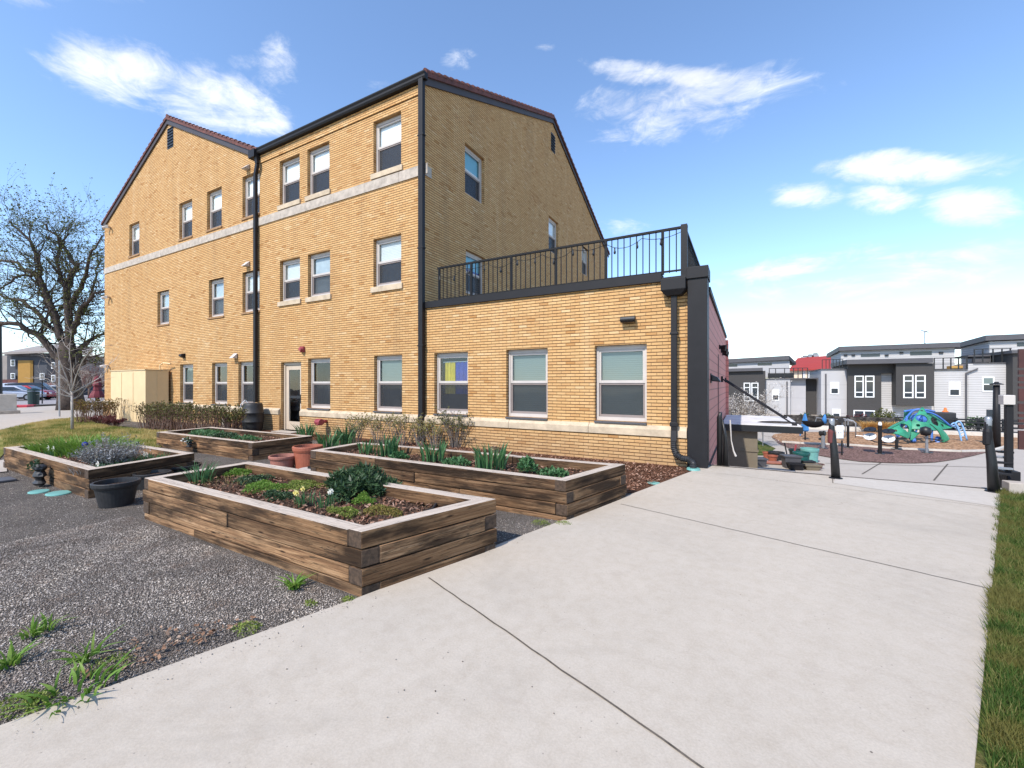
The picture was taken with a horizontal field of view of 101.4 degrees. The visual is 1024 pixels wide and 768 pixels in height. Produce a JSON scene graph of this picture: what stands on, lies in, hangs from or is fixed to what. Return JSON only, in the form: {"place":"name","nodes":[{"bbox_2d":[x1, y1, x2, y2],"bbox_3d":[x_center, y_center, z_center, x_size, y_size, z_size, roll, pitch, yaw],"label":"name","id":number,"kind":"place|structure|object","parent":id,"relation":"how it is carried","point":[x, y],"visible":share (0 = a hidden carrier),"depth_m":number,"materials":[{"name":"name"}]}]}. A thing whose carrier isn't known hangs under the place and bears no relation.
{"place":"outdoors","nodes":[
{"label":"outdoors","id":0,"kind":"place"},
{"bbox_2d":[0,403,102,429],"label":"pavement","id":1,"kind":"structure","parent":0,"point":[31,414],"depth_m":21.20,"materials":[{"name":"concrete"}]},
{"bbox_2d":[0,394,19,413],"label":"concrete block","id":2,"kind":"structure","parent":1,"relation":"on","point":[8,403],"depth_m":22.40,"materials":[{"name":"concrete"}]},
{"bbox_2d":[17,395,104,404],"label":"street","id":3,"kind":"structure","parent":0,"point":[25,402],"depth_m":38.02,"materials":[{"name":"grey asphalt"}]},
{"bbox_2d":[3,386,46,400],"bbox_3d":[-48.196,0.875,40.278,4.495,1.450,1.890,0,0,-31],"label":"parked car","id":4,"kind":"object","parent":3,"relation":"on","point":[20,391],"visible":0.39,"depth_m":39.99,"materials":[{"name":"silver paint"}]},
{"bbox_2d":[0,417,172,456],"bbox_3d":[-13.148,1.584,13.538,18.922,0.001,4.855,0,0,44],"label":"lawn","id":5,"kind":"structure","parent":0,"point":[2,446],"depth_m":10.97,"materials":[{"name":"green plant"}]},
{"bbox_2d":[34,317,118,429],"bbox_3d":[-14.980,-0.361,14.213,2.662,3.922,1.371,0,0,-17],"label":"sapling","id":6,"kind":"object","parent":5,"relation":"on","point":[71,388],"visible":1,"depth_m":14.19,"materials":[{"name":"grey plant"}]},
{"bbox_2d":[0,465,998,767],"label":"driveway","id":7,"kind":"structure","parent":0,"point":[716,641],"depth_m":2.40,"materials":[{"name":"concrete"}]},
{"bbox_2d":[428,473,986,767],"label":"driveway joints","id":8,"kind":"object","parent":7,"relation":"on","point":[659,736],"visible":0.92,"depth_m":2.36,"materials":[{"name":"grey concrete"}]},
{"bbox_2d":[827,418,842,478],"bbox_3d":[5.428,1.087,7.022,0.193,1.027,0.193,0,0,1],"label":"steel post","id":9,"kind":"object","parent":7,"relation":"on","point":[834,457],"visible":0.98,"depth_m":7.01,"materials":[{"name":"black metal"}]},
{"bbox_2d":[834,476,999,506],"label":"newer slab","id":10,"kind":"structure","parent":7,"relation":"on","point":[972,495],"depth_m":6.26,"materials":[{"name":"concrete"}]},
{"bbox_2d":[982,416,1000,492],"bbox_3d":[7.049,1.036,6.128,0.193,1.127,0.193,0,0,1],"label":"steel post","id":11,"kind":"object","parent":10,"relation":"on","point":[993,481],"visible":0.91,"depth_m":6.12,"materials":[{"name":"black metal"}]},
{"bbox_2d":[0,397,1001,724],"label":"ground","id":12,"kind":"structure","parent":0,"point":[44,515],"depth_m":3.36,"materials":[{"name":"grey gravel"}]},
{"bbox_2d":[0,634,43,669],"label":"weed","id":13,"kind":"object","parent":12,"relation":"on","point":[13,658],"visible":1,"depth_m":2.39,"materials":[{"name":"green plant"}]},
{"bbox_2d":[0,686,48,719],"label":"weed","id":14,"kind":"object","parent":12,"relation":"on","point":[9,700],"visible":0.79,"depth_m":2.05,"materials":[{"name":"green plant"}]},
{"bbox_2d":[14,615,54,639],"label":"weed","id":15,"kind":"object","parent":12,"relation":"on","point":[33,631],"visible":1,"depth_m":2.65,"materials":[{"name":"green plant"}]},
{"bbox_2d":[26,459,47,485],"bbox_3d":[-7.364,1.366,6.492,0.280,0.409,0.222,0,0,29],"label":"statue","id":16,"kind":"object","parent":12,"relation":"on","point":[39,469],"visible":1,"depth_m":6.46,"materials":[{"name":"grey stone"}]},
{"bbox_2d":[2,344,104,389],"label":"apartment block","id":17,"kind":"structure","parent":12,"relation":"on","point":[19,366],"depth_m":62.00,"materials":[{"name":"stone"}]},
{"bbox_2d":[0,162,109,409],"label":"elm tree","id":18,"kind":"object","parent":12,"relation":"on","point":[68,305],"visible":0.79,"depth_m":25.66,"materials":[{"name":"brown plant"}]},
{"bbox_2d":[1,644,138,718],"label":"weed","id":19,"kind":"object","parent":12,"relation":"on","point":[75,674],"visible":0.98,"depth_m":2.16,"materials":[{"name":"green plant"}]},
{"bbox_2d":[49,622,126,666],"bbox_3d":[-2.485,1.553,2.444,0.361,0.082,0.375,0,0,-42],"label":"weed","id":20,"kind":"object","parent":12,"relation":"on","point":[86,658],"visible":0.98,"depth_m":2.42,"materials":[{"name":"green plant"}]},
{"bbox_2d":[3,440,193,498],"bbox_3d":[-7.442,1.475,7.516,4.321,0.554,1.458,0,0,29],"label":"raised planter","id":21,"kind":"object","parent":12,"relation":"on","point":[17,459],"visible":0.34,"depth_m":6.59,"materials":[{"name":"wood"}]},
{"bbox_2d":[14,432,146,457],"bbox_3d":[-8.244,1.154,8.014,2.368,0.293,1.763,0,0,29],"label":"grassy clump","id":22,"kind":"object","parent":21,"relation":"on","point":[62,446],"visible":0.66,"depth_m":7.75,"materials":[{"name":"green plant"}]},
{"bbox_2d":[67,432,150,465],"bbox_3d":[-6.444,1.034,6.713,1.112,0.541,0.965,0,0,29],"label":"lavender bush","id":23,"kind":"object","parent":21,"relation":"on","point":[107,454],"visible":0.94,"depth_m":6.54,"materials":[{"name":"grey plant"}]},
{"bbox_2d":[74,397,127,421],"bbox_3d":[-17.106,1.070,17.407,1.211,1.066,1.773,0,0,29],"label":"hedge","id":24,"kind":"object","parent":12,"relation":"on","point":[83,406],"visible":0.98,"depth_m":17.23,"materials":[{"name":"brown plant"}]},
{"bbox_2d":[90,477,141,508],"bbox_3d":[-5.232,1.440,5.542,0.498,0.320,0.498,0,0,29],"label":"black tub","id":25,"kind":"object","parent":12,"relation":"on","point":[115,492],"visible":1,"depth_m":5.42,"materials":[{"name":"plastic"}]},
{"bbox_2d":[110,362,170,422],"bbox_3d":[-16.280,0.336,18.347,3.788,2.529,0.850,0,0,29],"label":"utility cabinet","id":26,"kind":"object","parent":12,"relation":"on","point":[138,386],"visible":0.84,"depth_m":17.77,"materials":[{"name":"beige metal"}]},
{"bbox_2d":[132,469,171,490],"bbox_3d":[-5.551,1.480,6.465,0.466,0.240,0.466,0,0,29],"label":"black tub","id":27,"kind":"object","parent":12,"relation":"on","point":[157,472],"visible":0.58,"depth_m":6.33,"materials":[{"name":"plastic"}]},
{"bbox_2d":[74,616,258,682],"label":"dry leaves","id":28,"kind":"object","parent":12,"relation":"on","point":[176,641],"visible":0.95,"depth_m":2.58,"materials":[{"name":"brown plant"}]},
{"bbox_2d":[130,400,235,430],"bbox_3d":[-10.884,1.077,13.873,4.949,1.054,1.224,0,0,29],"label":"hedge","id":29,"kind":"object","parent":12,"relation":"on","point":[171,411],"visible":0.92,"depth_m":13.61,"materials":[{"name":"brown plant"}]},
{"bbox_2d":[213,403,248,428],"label":"round shrub","id":30,"kind":"object","parent":12,"relation":"on","point":[235,418],"visible":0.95,"depth_m":12.88,"materials":[{"name":"green plant"}]},
{"bbox_2d":[156,427,311,460],"bbox_3d":[-6.980,1.431,10.356,4.365,0.413,1.451,0,0,29],"label":"raised planter","id":31,"kind":"object","parent":12,"relation":"on","point":[268,444],"visible":0.73,"depth_m":9.54,"materials":[{"name":"wood"}]},
{"bbox_2d":[268,453,294,467],"bbox_3d":[-4.243,1.460,7.758,0.477,0.280,0.477,0,0,29],"label":"plant pot","id":32,"kind":"object","parent":12,"relation":"on","point":[285,459],"visible":0.69,"depth_m":7.62,"materials":[{"name":"ceramic"}]},
{"bbox_2d":[275,573,314,589],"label":"weed","id":33,"kind":"object","parent":12,"relation":"on","point":[296,584],"visible":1,"depth_m":3.28,"materials":[{"name":"green plant"}]},
{"bbox_2d":[292,444,322,468],"bbox_3d":[-3.838,1.380,7.875,0.530,0.440,0.530,0,0,29],"label":"plant pot","id":34,"kind":"object","parent":12,"relation":"on","point":[302,458],"visible":0.67,"depth_m":7.67,"materials":[{"name":"ceramic"}]},
{"bbox_2d":[143,462,496,596],"bbox_3d":[-2.271,1.385,4.489,4.161,0.554,1.281,0,0,29],"label":"raised planter","id":35,"kind":"object","parent":12,"relation":"on","point":[358,554],"visible":0.77,"depth_m":3.79,"materials":[{"name":"wood"}]},
{"bbox_2d":[178,458,218,483],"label":"leek clump","id":36,"kind":"object","parent":35,"relation":"in","point":[206,475],"visible":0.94,"depth_m":5.25,"materials":[{"name":"green plant"}]},
{"bbox_2d":[241,479,290,494],"bbox_3d":[-2.941,1.198,4.932,0.624,0.108,0.492,0,0,29],"label":"green mat","id":37,"kind":"object","parent":35,"relation":"in","point":[263,483],"visible":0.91,"depth_m":4.87,"materials":[{"name":"green plant"}]},
{"bbox_2d":[261,488,295,501],"bbox_3d":[-2.564,1.204,4.561,0.458,0.103,0.303,0,0,29],"label":"green mat","id":38,"kind":"object","parent":35,"relation":"in","point":[278,494],"visible":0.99,"depth_m":4.50,"materials":[{"name":"green plant"}]},
{"bbox_2d":[282,479,324,491],"bbox_3d":[-2.520,1.205,5.066,0.680,0.090,0.510,0,0,29],"label":"green mat","id":39,"kind":"object","parent":35,"relation":"in","point":[300,482],"visible":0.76,"depth_m":4.99,"materials":[{"name":"green plant"}]},
{"bbox_2d":[323,461,407,505],"bbox_3d":[-1.754,1.084,4.738,0.964,0.421,0.914,0,0,29],"label":"leafy bush","id":40,"kind":"object","parent":35,"relation":"on","point":[360,477],"visible":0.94,"depth_m":4.58,"materials":[{"name":"green plant"}]},
{"bbox_2d":[363,503,403,516],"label":"plant","id":41,"kind":"object","parent":35,"relation":"in","point":[371,509],"visible":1,"depth_m":3.96,"materials":[{"name":"green plant"}]},
{"bbox_2d":[311,430,343,447],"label":"iris clump","id":42,"kind":"object","parent":12,"relation":"on","point":[334,441],"visible":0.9,"depth_m":10.42,"materials":[{"name":"green plant"}]},
{"bbox_2d":[101,68,728,468],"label":"brick building","id":43,"kind":"structure","parent":12,"relation":"on","point":[353,232],"depth_m":12.70,"materials":[{"name":"brick"}]},
{"bbox_2d":[156,291,169,326],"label":"window","id":44,"kind":"structure","parent":43,"relation":"in","point":[164,311],"depth_m":18.66,"materials":[{"name":"glass"}]},
{"bbox_2d":[178,201,192,241],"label":"window","id":45,"kind":"structure","parent":43,"relation":"in","point":[186,208],"depth_m":17.68,"materials":[{"name":"white glass"}]},
{"bbox_2d":[179,364,192,403],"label":"window","id":46,"kind":"structure","parent":43,"relation":"in","point":[187,369],"depth_m":17.67,"materials":[{"name":"glass"}]},
{"bbox_2d":[205,189,221,232],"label":"window","id":47,"kind":"structure","parent":43,"relation":"in","point":[215,197],"depth_m":16.58,"materials":[{"name":"white glass"}]},
{"bbox_2d":[207,279,223,319],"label":"window","id":48,"kind":"structure","parent":43,"relation":"in","point":[217,285],"depth_m":16.53,"materials":[{"name":"glass"}]},
{"bbox_2d":[212,363,226,405],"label":"window","id":49,"kind":"structure","parent":43,"relation":"in","point":[220,389],"depth_m":16.47,"materials":[{"name":"grey glass"}]},
{"bbox_2d":[241,362,254,405],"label":"window","id":50,"kind":"structure","parent":43,"relation":"in","point":[247,389],"depth_m":15.60,"materials":[{"name":"glass"}]},
{"bbox_2d":[241,173,259,220],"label":"window","id":51,"kind":"structure","parent":43,"relation":"in","point":[249,181],"depth_m":15.44,"materials":[{"name":"beige plastic"}]},
{"bbox_2d":[241,271,259,314],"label":"window","id":52,"kind":"structure","parent":43,"relation":"in","point":[249,276],"depth_m":15.44,"materials":[{"name":"glass"}]},
{"bbox_2d":[277,156,300,210],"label":"window","id":53,"kind":"structure","parent":43,"relation":"in","point":[291,169],"depth_m":14.24,"materials":[{"name":"white glass"}]},
{"bbox_2d":[277,258,300,306],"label":"window","id":54,"kind":"structure","parent":43,"relation":"in","point":[291,269],"depth_m":14.24,"materials":[{"name":"glass"}]},
{"bbox_2d":[305,144,330,201],"bbox_3d":[-6.042,-6.763,13.604,1.220,1.675,0.670,0,0,29],"label":"window","id":55,"kind":"structure","parent":43,"relation":"in","point":[319,158],"depth_m":13.53,"materials":[{"name":"white glass"}]},
{"bbox_2d":[305,251,331,302],"bbox_3d":[-6.016,-3.422,13.589,1.220,1.555,0.670,0,0,29],"label":"window","id":56,"kind":"structure","parent":43,"relation":"in","point":[320,263],"depth_m":13.52,"materials":[{"name":"beige plastic"}]},
{"bbox_2d":[307,358,329,409],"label":"window","id":57,"kind":"structure","parent":43,"relation":"in","point":[320,390],"depth_m":13.62,"materials":[{"name":"glass"}]},
{"bbox_2d":[370,114,402,179],"bbox_3d":[-3.415,-6.763,12.155,1.220,1.675,0.670,0,0,29],"label":"window","id":58,"kind":"structure","parent":43,"relation":"in","point":[388,132],"depth_m":12.07,"materials":[{"name":"beige plastic"}]},
{"bbox_2d":[370,235,402,292],"bbox_3d":[-3.415,-3.422,12.155,1.220,1.555,0.670,0,0,29],"label":"window","id":59,"kind":"structure","parent":43,"relation":"in","point":[388,250],"depth_m":12.07,"materials":[{"name":"white glass"}]},
{"bbox_2d":[373,355,401,413],"bbox_3d":[-3.389,0.000,12.141,1.120,1.640,0.670,0,0,29],"label":"window","id":60,"kind":"structure","parent":43,"relation":"in","point":[389,368],"depth_m":12.08,"materials":[{"name":"grey glass"}]},
{"bbox_2d":[433,352,467,416],"bbox_3d":[-1.445,0.000,11.069,1.120,1.640,0.670,0,0,29],"label":"window","id":61,"kind":"structure","parent":43,"relation":"in","point":[452,392],"depth_m":11.01,"materials":[{"name":"glass"}]},
{"bbox_2d":[465,146,480,202],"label":"window","id":62,"kind":"structure","parent":43,"relation":"in","point":[472,162],"depth_m":13.57,"materials":[{"name":"beige plastic"}]},
{"bbox_2d":[466,251,481,294],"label":"window","id":63,"kind":"structure","parent":43,"relation":"in","point":[470,257],"depth_m":13.64,"materials":[{"name":"blue glass"}]},
{"bbox_2d":[505,349,547,419],"bbox_3d":[0.473,0.000,10.011,1.120,1.640,0.670,0,0,29],"label":"window","id":64,"kind":"structure","parent":43,"relation":"in","point":[528,368],"depth_m":9.91,"materials":[{"name":"grey glass"}]},
{"bbox_2d":[439,232,679,280],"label":"string lights","id":65,"kind":"object","parent":43,"relation":"attached to","point":[637,246],"visible":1,"depth_m":9.41,"materials":[{"name":"black paint"}]},
{"bbox_2d":[594,344,646,424],"bbox_3d":[2.382,0.000,8.958,1.120,1.640,0.670,0,0,29],"label":"window","id":66,"kind":"structure","parent":43,"relation":"in","point":[621,370],"depth_m":8.85,"materials":[{"name":"beige plastic"}]},
{"bbox_2d":[670,441,699,470],"bbox_3d":[3.253,1.337,7.862,0.237,0.486,0.570,0,0,-34],"label":"drain hose","id":67,"kind":"object","parent":43,"relation":"attached to","point":[691,462],"visible":1,"depth_m":7.85,"materials":[{"name":"black plastic"}]},
{"bbox_2d":[721,376,802,433],"bbox_3d":[8.246,0.580,14.038,2.075,1.640,4.190,0,0,29],"label":"entrance canopy","id":68,"kind":"object","parent":43,"relation":"attached to","point":[749,423],"visible":0.92,"depth_m":12.55,"materials":[{"name":"grey metal"}]},
{"bbox_2d":[310,442,626,520],"bbox_3d":[-0.937,1.400,6.502,5.070,0.553,1.374,0,0,29],"label":"raised planter","id":69,"kind":"object","parent":12,"relation":"on","point":[583,487],"visible":0.68,"depth_m":5.58,"materials":[{"name":"wood"}]},
{"bbox_2d":[372,433,402,456],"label":"iris clump","id":70,"kind":"object","parent":69,"relation":"on","point":[390,447],"visible":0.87,"depth_m":7.10,"materials":[{"name":"green plant"}]},
{"bbox_2d":[416,439,449,462],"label":"iris clump","id":71,"kind":"object","parent":69,"relation":"on","point":[432,456],"visible":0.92,"depth_m":6.64,"materials":[{"name":"green plant"}]},
{"bbox_2d":[470,440,511,469],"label":"iris clump","id":72,"kind":"object","parent":69,"relation":"on","point":[482,463],"visible":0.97,"depth_m":6.00,"materials":[{"name":"green plant"}]},
{"bbox_2d":[516,455,539,471],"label":"leafy clump","id":73,"kind":"object","parent":69,"relation":"in","point":[527,462],"visible":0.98,"depth_m":5.76,"materials":[{"name":"green plant"}]},
{"bbox_2d":[534,466,568,476],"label":"leafy clump","id":74,"kind":"object","parent":69,"relation":"in","point":[552,471],"visible":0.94,"depth_m":5.55,"materials":[{"name":"green plant"}]},
{"bbox_2d":[262,429,689,492],"bbox_3d":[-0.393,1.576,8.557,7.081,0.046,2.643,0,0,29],"label":"bark mulch","id":75,"kind":"object","parent":12,"relation":"on","point":[645,469],"visible":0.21,"depth_m":7.88,"materials":[{"name":"brown wood"}]},
{"bbox_2d":[240,400,263,430],"bbox_3d":[-8.815,1.065,14.198,0.664,1.071,0.732,0,0,29],"label":"rain barrel","id":76,"kind":"object","parent":75,"relation":"on","point":[253,420],"visible":0.81,"depth_m":13.99,"materials":[{"name":"black plastic"}]},
{"bbox_2d":[344,412,370,442],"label":"bare shrub","id":77,"kind":"object","parent":75,"relation":"on","point":[359,425],"visible":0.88,"depth_m":11.18,"materials":[{"name":"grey plant"}]},
{"bbox_2d":[364,411,394,443],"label":"bare shrub","id":78,"kind":"object","parent":75,"relation":"on","point":[376,427],"visible":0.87,"depth_m":11.17,"materials":[{"name":"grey plant"}]},
{"bbox_2d":[384,412,422,445],"bbox_3d":[-2.827,1.157,10.773,0.848,0.893,0.882,0,0,29],"label":"bare shrub","id":79,"kind":"object","parent":75,"relation":"on","point":[400,421],"visible":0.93,"depth_m":10.78,"materials":[{"name":"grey plant"}]},
{"bbox_2d":[407,416,431,446],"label":"bare shrub","id":80,"kind":"object","parent":75,"relation":"on","point":[419,430],"visible":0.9,"depth_m":10.55,"materials":[{"name":"brown plant"}]},
{"bbox_2d":[423,415,448,447],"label":"bare shrub","id":81,"kind":"object","parent":75,"relation":"on","point":[434,427],"visible":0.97,"depth_m":10.46,"materials":[{"name":"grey plant"}]},
{"bbox_2d":[431,406,472,447],"bbox_3d":[-1.485,1.077,10.495,1.132,1.054,0.912,0,0,29],"label":"bare shrub","id":82,"kind":"object","parent":75,"relation":"on","point":[449,421],"visible":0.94,"depth_m":10.44,"materials":[{"name":"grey plant"}]},
{"bbox_2d":[998,395,1020,487],"bbox_3d":[7.663,0.895,6.463,0.180,1.450,0.200,0,0,29],"label":"capped post","id":83,"kind":"object","parent":12,"relation":"on","point":[1008,402],"visible":0.69,"depth_m":6.42,"materials":[{"name":"brown metal"}]},
{"bbox_2d":[0,0,1023,413],"label":"sky","id":84,"kind":"structure","parent":0,"point":[841,172],"materials":[{"name":"blue"}]},
{"bbox_2d":[790,356,830,377],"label":"red roof building","id":85,"kind":"structure","parent":0,"point":[810,363],"depth_m":66.96,"materials":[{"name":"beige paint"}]},
{"bbox_2d":[864,422,894,453],"bbox_3d":[18.238,2.690,20.792,0.578,1.620,1.220,0,0,-32],"label":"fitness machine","id":86,"kind":"object","parent":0,"point":[884,439],"visible":0.96,"depth_m":20.77,"materials":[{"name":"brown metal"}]},
{"bbox_2d":[750,414,1023,488],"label":"ground","id":87,"kind":"structure","parent":0,"point":[972,471],"depth_m":17.35,"materials":[{"name":"concrete"}]},
{"bbox_2d":[722,430,758,467],"bbox_3d":[7.243,2.455,13.290,0.970,2.090,1.530,0,0,29],"label":"equipment enclosure","id":88,"kind":"object","parent":87,"relation":"on","point":[745,446],"visible":0.27,"depth_m":12.60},
{"bbox_2d":[729,377,793,440],"bbox_3d":[13.502,1.554,23.655,2.815,3.903,4.594,0,0,-9],"label":"blossom tree","id":89,"kind":"object","parent":87,"relation":"on","point":[741,410],"visible":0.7,"depth_m":23.44,"materials":[{"name":"grey plant"}]},
{"bbox_2d":[729,356,817,414],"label":"townhouse","id":90,"kind":"structure","parent":87,"relation":"on","point":[762,373],"depth_m":48.51,"materials":[{"name":"grey"}]},
{"bbox_2d":[784,415,894,426],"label":"garden wall","id":91,"kind":"structure","parent":87,"relation":"on","point":[797,418],"depth_m":33.33,"materials":[{"name":"concrete"}]},
{"bbox_2d":[711,464,985,487],"bbox_3d":[30.410,2.594,-6.400,60.560,2.012,0.120,0,0,29],"label":"terrace edge","id":92,"kind":"object","parent":87,"relation":"on","point":[865,477],"visible":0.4,"depth_m":7.04,"materials":[{"name":"concrete"}]},
{"bbox_2d":[717,412,728,465],"bbox_3d":[4.088,1.065,8.116,0.219,1.051,0.118,0,0,19],"label":"dark gate post","id":93,"kind":"object","parent":92,"relation":"on","point":[720,424],"visible":0.93,"depth_m":8.10,"materials":[{"name":"black metal"}]},
{"bbox_2d":[772,437,984,462],"bbox_3d":[19.230,3.470,21.613,9.518,0.001,8.434,0,0,29],"label":"rubber surface","id":94,"kind":"object","parent":87,"relation":"on","point":[860,453],"visible":0.67,"depth_m":20.62,"materials":[{"name":"brown rubber"}]},
{"bbox_2d":[809,342,977,420],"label":"townhouse","id":95,"kind":"structure","parent":87,"relation":"on","point":[868,380],"depth_m":42.07,"materials":[{"name":"grey"}]},
{"bbox_2d":[903,375,913,397],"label":"window","id":96,"kind":"structure","parent":95,"relation":"in","point":[908,380],"depth_m":40.20,"materials":[{"name":"white paint"}]},
{"bbox_2d":[915,375,925,397],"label":"window","id":97,"kind":"structure","parent":95,"relation":"in","point":[920,380],"depth_m":39.79,"materials":[{"name":"white paint"}]},
{"bbox_2d":[773,432,1017,449],"bbox_3d":[25.528,3.480,25.981,18.946,0.001,9.136,0,0,0],"label":"wood chip surface","id":98,"kind":"object","parent":87,"relation":"on","point":[953,442],"visible":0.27,"depth_m":25.80,"materials":[{"name":"beige wood"}]},
{"bbox_2d":[782,441,1003,451],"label":"play kerb","id":99,"kind":"structure","parent":98,"relation":"on","point":[980,450],"depth_m":22.30,"materials":[{"name":"concrete"}]},
{"bbox_2d":[809,426,1017,437],"bbox_3d":[27.355,3.360,30.480,13.580,0.280,0.400,0,0,29],"label":"stone edging","id":100,"kind":"object","parent":98,"relation":"on","point":[969,433],"depth_m":28.82,"materials":[{"name":"grey stone"}]},
{"bbox_2d":[887,407,967,442],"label":"climbing dome","id":101,"kind":"structure","parent":98,"relation":"on","point":[922,417],"depth_m":25.02,"materials":[{"name":"green plastic"}]},
{"bbox_2d":[989,382,1003,447],"bbox_3d":[26.495,1.685,22.912,0.520,3.630,0.507,0,0,29],"label":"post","id":102,"kind":"object","parent":98,"relation":"on","point":[996,418],"visible":0.94,"depth_m":22.81,"materials":[{"name":"brown metal"}]},
{"bbox_2d":[895,417,1023,432],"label":"rail fence","id":103,"kind":"object","parent":87,"relation":"on","point":[977,423],"visible":0.4,"depth_m":29.91,"materials":[{"name":"black paint"}]},
{"bbox_2d":[954,334,1023,422],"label":"townhouse","id":104,"kind":"structure","parent":87,"relation":"on","point":[992,358],"depth_m":38.81,"materials":[{"name":"white"}]},
{"bbox_2d":[970,487,1023,767],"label":"lawn","id":105,"kind":"structure","parent":0,"point":[979,761],"depth_m":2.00,"materials":[{"name":"green plant"}]},
{"bbox_2d":[1018,349,1023,449],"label":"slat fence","id":106,"kind":"object","parent":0,"point":[1020,398],"visible":1,"depth_m":6.65,"materials":[{"name":"black metal"}]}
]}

